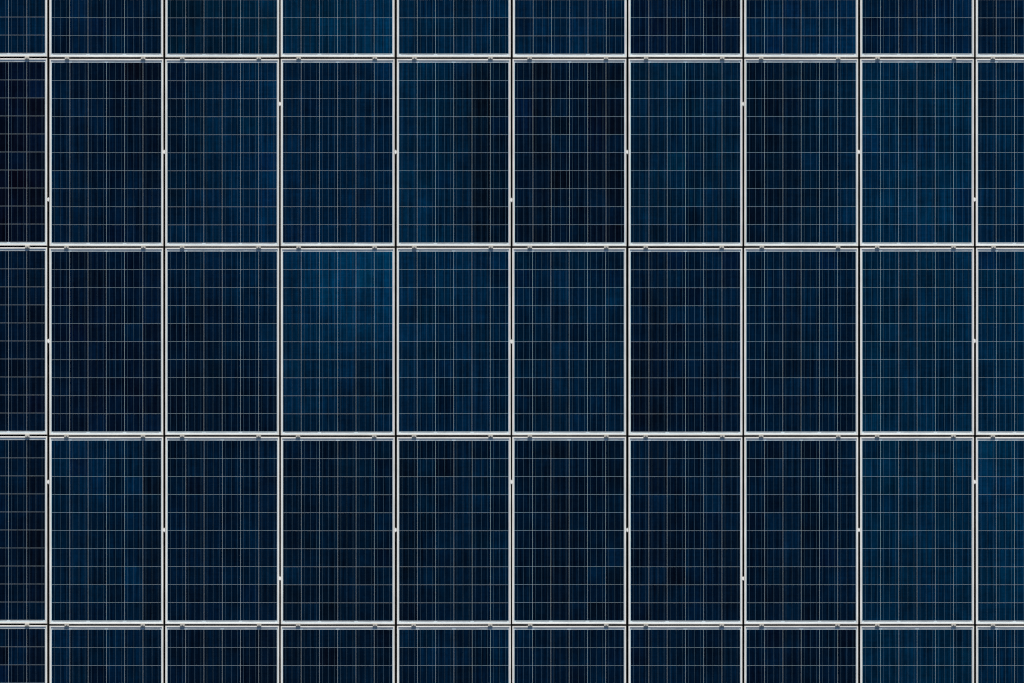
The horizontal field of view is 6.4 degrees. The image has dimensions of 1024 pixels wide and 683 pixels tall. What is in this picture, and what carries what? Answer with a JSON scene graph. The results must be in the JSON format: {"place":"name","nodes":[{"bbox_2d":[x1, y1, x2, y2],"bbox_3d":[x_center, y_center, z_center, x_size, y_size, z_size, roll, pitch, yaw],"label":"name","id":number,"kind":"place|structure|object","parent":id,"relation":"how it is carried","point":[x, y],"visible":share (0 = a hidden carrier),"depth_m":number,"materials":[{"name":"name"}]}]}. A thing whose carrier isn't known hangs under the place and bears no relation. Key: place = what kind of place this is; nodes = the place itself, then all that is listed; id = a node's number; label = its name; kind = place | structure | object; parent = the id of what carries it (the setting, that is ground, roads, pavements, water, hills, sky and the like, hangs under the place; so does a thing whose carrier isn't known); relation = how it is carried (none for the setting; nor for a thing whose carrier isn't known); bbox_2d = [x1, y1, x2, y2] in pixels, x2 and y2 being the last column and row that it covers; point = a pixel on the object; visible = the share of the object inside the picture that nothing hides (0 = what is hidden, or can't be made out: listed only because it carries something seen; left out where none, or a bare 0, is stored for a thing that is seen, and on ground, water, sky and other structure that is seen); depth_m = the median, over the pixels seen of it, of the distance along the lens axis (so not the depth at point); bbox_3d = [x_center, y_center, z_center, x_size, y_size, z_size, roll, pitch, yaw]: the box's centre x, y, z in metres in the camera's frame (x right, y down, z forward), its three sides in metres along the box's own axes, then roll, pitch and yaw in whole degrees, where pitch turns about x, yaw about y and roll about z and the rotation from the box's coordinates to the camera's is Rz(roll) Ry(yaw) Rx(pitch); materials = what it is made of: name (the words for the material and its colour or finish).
{"place":"outdoors","nodes":[
{"label":"outdoors","id":0,"kind":"place"},
{"bbox_2d":[0,0,1023,682],"bbox_3d":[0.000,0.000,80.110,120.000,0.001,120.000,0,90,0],"label":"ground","id":1,"kind":"structure","parent":0,"point":[626,436],"depth_m":80.11,"materials":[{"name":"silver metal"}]},
{"bbox_2d":[0,58,46,245],"bbox_3d":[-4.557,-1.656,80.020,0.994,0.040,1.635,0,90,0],"label":"solar panel","id":2,"kind":"object","parent":1,"relation":"on","point":[23,151],"visible":1,"depth_m":80.01,"materials":[{"name":"glass"}]},
{"bbox_2d":[0,247,46,434],"bbox_3d":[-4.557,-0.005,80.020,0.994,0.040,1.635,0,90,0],"label":"solar panel","id":3,"kind":"object","parent":1,"relation":"on","point":[23,340],"visible":1,"depth_m":80.01,"materials":[{"name":"glass"}]},
{"bbox_2d":[0,436,46,623],"bbox_3d":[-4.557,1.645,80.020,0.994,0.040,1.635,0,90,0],"label":"solar panel","id":4,"kind":"object","parent":1,"relation":"on","point":[23,530],"visible":1,"depth_m":80.01,"materials":[{"name":"glass"}]},
{"bbox_2d":[0,625,46,682],"bbox_3d":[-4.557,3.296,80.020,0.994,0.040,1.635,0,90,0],"label":"solar panel","id":5,"kind":"object","parent":1,"relation":"on","point":[23,654],"visible":1,"depth_m":80.01,"materials":[{"name":"glass"}]},
{"bbox_2d":[0,0,46,56],"bbox_3d":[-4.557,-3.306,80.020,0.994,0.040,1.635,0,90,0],"label":"solar panel","id":6,"kind":"object","parent":1,"relation":"on","point":[23,28],"visible":1,"depth_m":80.01,"materials":[{"name":"glass"}]},
{"bbox_2d":[62,434,71,437],"bbox_3d":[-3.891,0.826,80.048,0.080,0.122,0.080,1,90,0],"label":"panel clamp","id":7,"kind":"object","parent":1,"relation":"on","point":[66,435],"visible":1,"depth_m":80.00,"materials":[{"name":"metal"}]},
{"bbox_2d":[49,437,162,623],"bbox_3d":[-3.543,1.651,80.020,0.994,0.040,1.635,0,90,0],"label":"solar panel","id":8,"kind":"object","parent":7,"relation":"on","point":[105,530],"visible":1,"depth_m":80.01,"materials":[{"name":"glass"}]},
{"bbox_2d":[63,56,71,60],"bbox_3d":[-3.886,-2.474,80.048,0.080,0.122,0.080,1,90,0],"label":"panel clamp","id":9,"kind":"object","parent":1,"relation":"on","point":[66,58],"visible":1,"depth_m":80.00,"materials":[{"name":"metal"}]},
{"bbox_2d":[49,248,162,434],"bbox_3d":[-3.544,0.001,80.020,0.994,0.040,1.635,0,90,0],"label":"solar panel","id":10,"kind":"object","parent":1,"relation":"on","point":[105,341],"visible":1,"depth_m":80.01,"materials":[{"name":"glass"}]},
{"bbox_2d":[49,59,162,245],"bbox_3d":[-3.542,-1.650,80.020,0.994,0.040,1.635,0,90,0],"label":"solar panel","id":11,"kind":"object","parent":1,"relation":"on","point":[106,158],"visible":1,"depth_m":80.01,"materials":[{"name":"glass"}]},
{"bbox_2d":[49,0,162,56],"bbox_3d":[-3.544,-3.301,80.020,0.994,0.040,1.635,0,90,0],"label":"solar panel","id":12,"kind":"object","parent":1,"relation":"on","point":[105,28],"visible":1,"depth_m":80.01,"materials":[{"name":"glass"}]},
{"bbox_2d":[139,245,147,249],"bbox_3d":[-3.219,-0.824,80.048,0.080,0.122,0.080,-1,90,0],"label":"panel clamp","id":13,"kind":"object","parent":1,"relation":"on","point":[142,247],"visible":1,"depth_m":80.00,"materials":[{"name":"metal"}]},
{"bbox_2d":[139,56,147,60],"bbox_3d":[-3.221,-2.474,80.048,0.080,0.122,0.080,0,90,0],"label":"panel clamp","id":14,"kind":"object","parent":1,"relation":"on","point":[142,58],"visible":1,"depth_m":80.00,"materials":[{"name":"metal"}]},
{"bbox_2d":[139,623,147,627],"bbox_3d":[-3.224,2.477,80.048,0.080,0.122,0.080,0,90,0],"label":"panel clamp","id":15,"kind":"object","parent":1,"relation":"on","point":[142,625],"visible":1,"depth_m":80.00,"materials":[{"name":"metal"}]},
{"bbox_2d":[49,626,162,682],"bbox_3d":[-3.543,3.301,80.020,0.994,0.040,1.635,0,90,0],"label":"solar panel","id":16,"kind":"object","parent":15,"relation":"on","point":[106,654],"visible":1,"depth_m":80.01,"materials":[{"name":"glass"}]},
{"bbox_2d":[178,56,186,60],"bbox_3d":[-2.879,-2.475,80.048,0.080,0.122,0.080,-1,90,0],"label":"panel clamp","id":17,"kind":"object","parent":1,"relation":"on","point":[181,58],"visible":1,"depth_m":80.00,"materials":[{"name":"metal"}]},
{"bbox_2d":[165,59,278,245],"bbox_3d":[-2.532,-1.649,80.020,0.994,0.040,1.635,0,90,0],"label":"solar panel","id":18,"kind":"object","parent":17,"relation":"on","point":[221,152],"visible":1,"depth_m":80.01,"materials":[{"name":"glass"}]},
{"bbox_2d":[165,0,278,56],"bbox_3d":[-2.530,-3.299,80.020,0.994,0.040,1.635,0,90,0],"label":"solar panel","id":19,"kind":"object","parent":17,"relation":"on","point":[221,28],"visible":1,"depth_m":80.01,"materials":[{"name":"glass"}]},
{"bbox_2d":[165,248,278,434],"bbox_3d":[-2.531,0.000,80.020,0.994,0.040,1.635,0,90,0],"label":"solar panel","id":20,"kind":"object","parent":1,"relation":"on","point":[221,341],"visible":1,"depth_m":80.01,"materials":[{"name":"glass"}]},
{"bbox_2d":[254,245,263,249],"bbox_3d":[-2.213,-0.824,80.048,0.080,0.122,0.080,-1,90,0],"label":"panel clamp","id":21,"kind":"object","parent":1,"relation":"on","point":[257,247],"visible":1,"depth_m":80.00,"materials":[{"name":"metal"}]},
{"bbox_2d":[254,434,263,437],"bbox_3d":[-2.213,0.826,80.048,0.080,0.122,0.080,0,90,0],"label":"panel clamp","id":22,"kind":"object","parent":1,"relation":"on","point":[258,435],"visible":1,"depth_m":80.00,"materials":[{"name":"metal"}]},
{"bbox_2d":[165,437,278,623],"bbox_3d":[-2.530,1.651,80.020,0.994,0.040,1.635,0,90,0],"label":"solar panel","id":23,"kind":"object","parent":22,"relation":"on","point":[221,530],"visible":1,"depth_m":80.01,"materials":[{"name":"glass"}]},
{"bbox_2d":[294,434,302,438],"bbox_3d":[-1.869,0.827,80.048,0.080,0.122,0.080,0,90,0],"label":"panel clamp","id":24,"kind":"object","parent":1,"relation":"on","point":[297,436],"visible":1,"depth_m":80.00,"materials":[{"name":"metal"}]},
{"bbox_2d":[294,245,303,249],"bbox_3d":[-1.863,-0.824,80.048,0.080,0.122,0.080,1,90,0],"label":"panel clamp","id":25,"kind":"object","parent":1,"relation":"on","point":[298,247],"visible":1,"depth_m":80.00,"materials":[{"name":"metal"}]},
{"bbox_2d":[281,248,394,434],"bbox_3d":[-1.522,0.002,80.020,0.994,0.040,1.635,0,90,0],"label":"solar panel","id":26,"kind":"object","parent":25,"relation":"on","point":[337,341],"visible":1,"depth_m":80.01,"materials":[{"name":"glass"}]},
{"bbox_2d":[370,245,378,249],"bbox_3d":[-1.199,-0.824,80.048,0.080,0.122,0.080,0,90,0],"label":"panel clamp","id":27,"kind":"object","parent":1,"relation":"on","point":[374,247],"visible":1,"depth_m":80.00,"materials":[{"name":"metal"}]},
{"bbox_2d":[410,245,418,249],"bbox_3d":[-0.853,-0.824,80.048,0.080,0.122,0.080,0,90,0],"label":"panel clamp","id":28,"kind":"object","parent":1,"relation":"on","point":[414,247],"visible":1,"depth_m":80.00,"materials":[{"name":"metal"}]},
{"bbox_2d":[410,56,418,60],"bbox_3d":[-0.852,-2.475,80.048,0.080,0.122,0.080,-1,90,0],"label":"panel clamp","id":29,"kind":"object","parent":1,"relation":"on","point":[413,58],"visible":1,"depth_m":80.00,"materials":[{"name":"metal"}]},
{"bbox_2d":[397,59,510,245],"bbox_3d":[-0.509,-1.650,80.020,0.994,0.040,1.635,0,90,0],"label":"solar panel","id":30,"kind":"object","parent":29,"relation":"on","point":[453,152],"visible":1,"depth_m":80.01,"materials":[{"name":"glass"}]},
{"bbox_2d":[397,248,510,434],"bbox_3d":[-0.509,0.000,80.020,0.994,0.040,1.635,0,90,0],"label":"solar panel","id":31,"kind":"object","parent":1,"relation":"on","point":[453,341],"visible":1,"depth_m":80.01,"materials":[{"name":"glass"}]},
{"bbox_2d":[512,248,625,434],"bbox_3d":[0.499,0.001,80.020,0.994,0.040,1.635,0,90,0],"label":"solar panel","id":32,"kind":"object","parent":1,"relation":"on","point":[568,341],"visible":1,"depth_m":80.01,"materials":[{"name":"glass"}]},
{"bbox_2d":[602,245,610,249],"bbox_3d":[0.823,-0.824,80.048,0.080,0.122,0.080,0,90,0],"label":"panel clamp","id":33,"kind":"object","parent":1,"relation":"on","point":[606,247],"visible":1,"depth_m":80.00,"materials":[{"name":"metal"}]},
{"bbox_2d":[602,434,610,438],"bbox_3d":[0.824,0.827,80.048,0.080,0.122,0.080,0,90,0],"label":"panel clamp","id":34,"kind":"object","parent":1,"relation":"on","point":[606,436],"visible":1,"depth_m":80.00,"materials":[{"name":"metal"}]},
{"bbox_2d":[512,437,625,623],"bbox_3d":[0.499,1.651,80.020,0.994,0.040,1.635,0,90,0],"label":"solar panel","id":35,"kind":"object","parent":34,"relation":"on","point":[568,530],"visible":1,"depth_m":80.01,"materials":[{"name":"glass"}]},
{"bbox_2d":[717,623,725,627],"bbox_3d":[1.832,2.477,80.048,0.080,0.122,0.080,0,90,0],"label":"panel clamp","id":36,"kind":"object","parent":1,"relation":"on","point":[721,625],"visible":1,"depth_m":80.00,"materials":[{"name":"metal"}]},
{"bbox_2d":[717,56,726,60],"bbox_3d":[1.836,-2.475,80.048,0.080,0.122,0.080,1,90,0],"label":"panel clamp","id":37,"kind":"object","parent":1,"relation":"on","point":[722,58],"visible":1,"depth_m":80.00,"materials":[{"name":"metal"}]},
{"bbox_2d":[832,623,841,626],"bbox_3d":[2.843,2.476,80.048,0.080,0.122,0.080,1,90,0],"label":"panel clamp","id":38,"kind":"object","parent":1,"relation":"on","point":[837,624],"visible":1,"depth_m":79.99,"materials":[{"name":"metal"}]},
{"bbox_2d":[872,56,881,60],"bbox_3d":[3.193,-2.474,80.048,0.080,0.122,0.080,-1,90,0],"label":"panel clamp","id":39,"kind":"object","parent":1,"relation":"on","point":[877,58],"visible":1,"depth_m":80.00,"materials":[{"name":"metal"}]},
{"bbox_2d":[860,59,973,245],"bbox_3d":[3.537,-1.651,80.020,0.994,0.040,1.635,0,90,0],"label":"solar panel","id":40,"kind":"object","parent":39,"relation":"on","point":[916,152],"visible":1,"depth_m":80.01,"materials":[{"name":"glass"}]},
{"bbox_2d":[860,0,973,56],"bbox_3d":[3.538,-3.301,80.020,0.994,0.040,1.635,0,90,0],"label":"solar panel","id":41,"kind":"object","parent":39,"relation":"on","point":[916,28],"visible":1,"depth_m":80.01,"materials":[{"name":"glass"}]},
{"bbox_2d":[860,248,973,434],"bbox_3d":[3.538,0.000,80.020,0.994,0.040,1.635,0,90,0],"label":"solar panel","id":42,"kind":"object","parent":1,"relation":"on","point":[916,341],"visible":1,"depth_m":80.01,"materials":[{"name":"glass"}]},
{"bbox_2d":[948,245,957,248],"bbox_3d":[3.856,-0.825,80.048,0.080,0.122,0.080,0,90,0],"label":"panel clamp","id":43,"kind":"object","parent":1,"relation":"on","point":[953,246],"visible":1,"depth_m":79.99,"materials":[{"name":"metal"}]},
{"bbox_2d":[948,623,957,626],"bbox_3d":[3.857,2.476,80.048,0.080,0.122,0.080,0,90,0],"label":"panel clamp","id":44,"kind":"object","parent":1,"relation":"on","point":[953,624],"visible":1,"depth_m":80.00,"materials":[{"name":"metal"}]},
{"bbox_2d":[988,245,997,248],"bbox_3d":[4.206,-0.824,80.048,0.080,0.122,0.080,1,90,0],"label":"panel clamp","id":45,"kind":"object","parent":1,"relation":"on","point":[993,246],"visible":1,"depth_m":80.00,"materials":[{"name":"metal"}]},
{"bbox_2d":[976,59,1023,245],"bbox_3d":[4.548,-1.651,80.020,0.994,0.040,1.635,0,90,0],"label":"solar panel","id":46,"kind":"object","parent":1,"relation":"on","point":[999,152],"visible":1,"depth_m":80.01,"materials":[{"name":"glass"}]},
{"bbox_2d":[976,248,1023,434],"bbox_3d":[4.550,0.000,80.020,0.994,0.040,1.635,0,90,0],"label":"solar panel","id":47,"kind":"object","parent":1,"relation":"on","point":[999,341],"visible":1,"depth_m":80.01,"materials":[{"name":"glass"}]},
{"bbox_2d":[976,437,1023,623],"bbox_3d":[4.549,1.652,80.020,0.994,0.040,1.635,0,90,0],"label":"solar panel","id":48,"kind":"object","parent":1,"relation":"on","point":[999,530],"visible":1,"depth_m":80.01,"materials":[{"name":"glass"}]},
{"bbox_2d":[976,0,1023,56],"bbox_3d":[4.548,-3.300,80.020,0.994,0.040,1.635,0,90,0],"label":"solar panel","id":49,"kind":"object","parent":1,"relation":"on","point":[999,28],"visible":1,"depth_m":80.01,"materials":[{"name":"glass"}]},
{"bbox_2d":[976,626,1023,682],"bbox_3d":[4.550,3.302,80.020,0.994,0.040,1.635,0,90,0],"label":"solar panel","id":50,"kind":"object","parent":1,"relation":"on","point":[999,654],"visible":1,"depth_m":80.01,"materials":[{"name":"glass"}]},
{"bbox_3d":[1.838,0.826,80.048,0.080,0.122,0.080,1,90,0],"label":"panel clamp","id":51,"kind":"object","parent":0,"visible":0},
{"bbox_2d":[628,437,741,623],"bbox_3d":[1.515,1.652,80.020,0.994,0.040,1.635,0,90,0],"label":"solar panel","id":52,"kind":"object","parent":51,"relation":"on","point":[684,530],"visible":1,"depth_m":80.01,"materials":[{"name":"glass"}]},
{"bbox_2d":[628,248,741,434],"bbox_3d":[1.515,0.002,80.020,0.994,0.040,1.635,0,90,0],"label":"solar panel","id":53,"kind":"object","parent":51,"relation":"on","point":[685,339],"visible":1,"depth_m":80.01,"materials":[{"name":"glass"}]},
{"label":"panel clamp","id":54,"kind":"object","parent":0,"visible":0},
{"bbox_2d":[744,248,857,434],"bbox_3d":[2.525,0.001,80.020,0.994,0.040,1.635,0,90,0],"label":"solar panel","id":55,"kind":"object","parent":54,"relation":"on","point":[800,341],"visible":1,"depth_m":80.01,"materials":[{"name":"glass"}]},
{"bbox_3d":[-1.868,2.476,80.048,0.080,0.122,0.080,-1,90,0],"label":"panel clamp","id":56,"kind":"object","parent":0,"visible":0},
{"bbox_2d":[281,437,394,623],"bbox_3d":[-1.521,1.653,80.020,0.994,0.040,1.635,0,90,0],"label":"solar panel","id":57,"kind":"object","parent":56,"relation":"on","point":[337,530],"visible":1,"depth_m":80.01,"materials":[{"name":"glass"}]},
{"bbox_2d":[281,626,394,682],"bbox_3d":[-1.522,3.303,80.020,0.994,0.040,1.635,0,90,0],"label":"solar panel","id":58,"kind":"object","parent":56,"relation":"on","point":[337,654],"visible":1,"depth_m":80.01,"materials":[{"name":"glass"}]},
{"label":"panel clamp","id":59,"kind":"object","parent":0,"visible":0},
{"bbox_2d":[397,437,510,623],"bbox_3d":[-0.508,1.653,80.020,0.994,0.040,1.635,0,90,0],"label":"solar panel","id":60,"kind":"object","parent":59,"relation":"on","point":[453,530],"visible":1,"depth_m":80.01,"materials":[{"name":"glass"}]},
{"bbox_3d":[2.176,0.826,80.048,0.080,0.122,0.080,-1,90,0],"label":"panel clamp","id":61,"kind":"object","parent":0,"visible":0},
{"bbox_2d":[744,437,857,623],"bbox_3d":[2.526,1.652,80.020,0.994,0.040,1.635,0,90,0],"label":"solar panel","id":62,"kind":"object","parent":61,"relation":"on","point":[800,530],"visible":1,"depth_m":80.01,"materials":[{"name":"glass"}]},
{"label":"panel clamp","id":63,"kind":"object","parent":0,"visible":0},
{"bbox_2d":[860,437,973,623],"bbox_3d":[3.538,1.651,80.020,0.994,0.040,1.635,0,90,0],"label":"solar panel","id":64,"kind":"object","parent":63,"relation":"on","point":[916,530],"visible":1,"depth_m":80.01,"materials":[{"name":"glass"}]},
{"bbox_3d":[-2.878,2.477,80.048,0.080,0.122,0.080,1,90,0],"label":"panel clamp","id":65,"kind":"object","parent":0,"visible":0},
{"bbox_2d":[165,626,278,682],"bbox_3d":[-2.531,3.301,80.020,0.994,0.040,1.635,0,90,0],"label":"solar panel","id":66,"kind":"object","parent":65,"relation":"on","point":[221,654],"visible":1,"depth_m":80.01,"materials":[{"name":"glass"}]},
{"bbox_3d":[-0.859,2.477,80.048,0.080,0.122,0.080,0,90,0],"label":"panel clamp","id":67,"kind":"object","parent":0,"visible":0},
{"bbox_2d":[397,626,510,682],"bbox_3d":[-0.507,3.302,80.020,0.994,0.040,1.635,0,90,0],"label":"solar panel","id":68,"kind":"object","parent":67,"relation":"on","point":[453,654],"visible":1,"depth_m":80.01,"materials":[{"name":"glass"}]},
{"bbox_3d":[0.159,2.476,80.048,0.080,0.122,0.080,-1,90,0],"label":"panel clamp","id":69,"kind":"object","parent":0,"visible":0},
{"bbox_2d":[512,626,625,682],"bbox_3d":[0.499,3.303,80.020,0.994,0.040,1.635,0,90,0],"label":"solar panel","id":70,"kind":"object","parent":69,"relation":"on","point":[568,654],"visible":1,"depth_m":80.01,"materials":[{"name":"glass"}]},
{"label":"panel clamp","id":71,"kind":"object","parent":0,"visible":0},
{"bbox_2d":[628,626,741,682],"bbox_3d":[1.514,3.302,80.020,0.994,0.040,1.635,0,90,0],"label":"solar panel","id":72,"kind":"object","parent":71,"relation":"on","point":[684,654],"visible":1,"depth_m":80.01,"materials":[{"name":"glass"}]},
{"bbox_3d":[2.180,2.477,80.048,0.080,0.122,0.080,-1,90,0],"label":"panel clamp","id":73,"kind":"object","parent":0,"visible":0},
{"bbox_2d":[744,626,857,682],"bbox_3d":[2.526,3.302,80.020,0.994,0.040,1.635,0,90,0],"label":"solar panel","id":74,"kind":"object","parent":73,"relation":"on","point":[800,654],"visible":1,"depth_m":80.01,"materials":[{"name":"glass"}]},
{"label":"panel clamp","id":75,"kind":"object","parent":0,"visible":0},
{"bbox_2d":[860,626,973,682],"bbox_3d":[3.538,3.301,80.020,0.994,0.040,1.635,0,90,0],"label":"solar panel","id":76,"kind":"object","parent":75,"relation":"on","point":[916,654],"visible":1,"depth_m":80.01,"materials":[{"name":"glass"}]},
{"bbox_3d":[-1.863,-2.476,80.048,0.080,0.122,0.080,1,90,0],"label":"panel clamp","id":77,"kind":"object","parent":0,"visible":0},
{"bbox_2d":[281,59,394,245],"bbox_3d":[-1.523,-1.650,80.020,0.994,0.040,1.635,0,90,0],"label":"solar panel","id":78,"kind":"object","parent":77,"relation":"on","point":[337,152],"visible":1,"depth_m":80.01,"materials":[{"name":"glass"}]},
{"bbox_2d":[281,0,394,56],"bbox_3d":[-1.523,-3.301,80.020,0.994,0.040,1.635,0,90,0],"label":"solar panel","id":79,"kind":"object","parent":77,"relation":"on","point":[337,28],"visible":1,"depth_m":80.01,"materials":[{"name":"glass"}]},
{"bbox_3d":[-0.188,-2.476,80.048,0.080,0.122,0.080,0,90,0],"label":"panel clamp","id":80,"kind":"object","parent":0,"visible":0},
{"bbox_2d":[397,0,510,56],"bbox_3d":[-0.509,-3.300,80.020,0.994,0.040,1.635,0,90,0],"label":"solar panel","id":81,"kind":"object","parent":80,"relation":"on","point":[453,28],"visible":1,"depth_m":80.01,"materials":[{"name":"glass"}]},
{"label":"panel clamp","id":82,"kind":"object","parent":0,"visible":0},
{"bbox_2d":[513,59,625,245],"bbox_3d":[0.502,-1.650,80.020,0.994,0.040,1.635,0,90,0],"label":"solar panel","id":83,"kind":"object","parent":82,"relation":"on","point":[569,152],"visible":1,"depth_m":80.01,"materials":[{"name":"glass"}]},
{"bbox_2d":[513,0,626,56],"bbox_3d":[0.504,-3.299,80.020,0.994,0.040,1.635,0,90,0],"label":"solar panel","id":84,"kind":"object","parent":82,"relation":"on","point":[569,28],"visible":1,"depth_m":80.01,"materials":[{"name":"glass"}]},
{"bbox_3d":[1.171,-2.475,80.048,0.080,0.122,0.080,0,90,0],"label":"panel clamp","id":85,"kind":"object","parent":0,"visible":0},
{"bbox_2d":[628,0,741,56],"bbox_3d":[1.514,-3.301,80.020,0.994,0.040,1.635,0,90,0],"label":"solar panel","id":86,"kind":"object","parent":85,"relation":"on","point":[684,28],"visible":1,"depth_m":80.01,"materials":[{"name":"glass"}]},
{"bbox_2d":[629,59,741,245],"bbox_3d":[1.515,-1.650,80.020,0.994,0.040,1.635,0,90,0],"label":"solar panel","id":87,"kind":"object","parent":85,"relation":"on","point":[685,152],"visible":1,"depth_m":80.01,"materials":[{"name":"glass"}]},
{"bbox_3d":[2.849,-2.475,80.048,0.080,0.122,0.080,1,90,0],"label":"panel clamp","id":88,"kind":"object","parent":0,"visible":0},
{"bbox_2d":[744,0,857,56],"bbox_3d":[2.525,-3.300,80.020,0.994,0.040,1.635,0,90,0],"label":"solar panel","id":89,"kind":"object","parent":88,"relation":"on","point":[800,28],"visible":1,"depth_m":80.01,"materials":[{"name":"glass"}]},
{"bbox_3d":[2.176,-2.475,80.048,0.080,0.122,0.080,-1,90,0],"label":"panel clamp","id":90,"kind":"object","parent":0,"visible":0},
{"bbox_2d":[744,59,857,245],"bbox_3d":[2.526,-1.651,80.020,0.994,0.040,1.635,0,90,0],"label":"solar panel","id":91,"kind":"object","parent":90,"relation":"on","point":[800,152],"visible":1,"depth_m":80.01,"materials":[{"name":"glass"}]}
]}

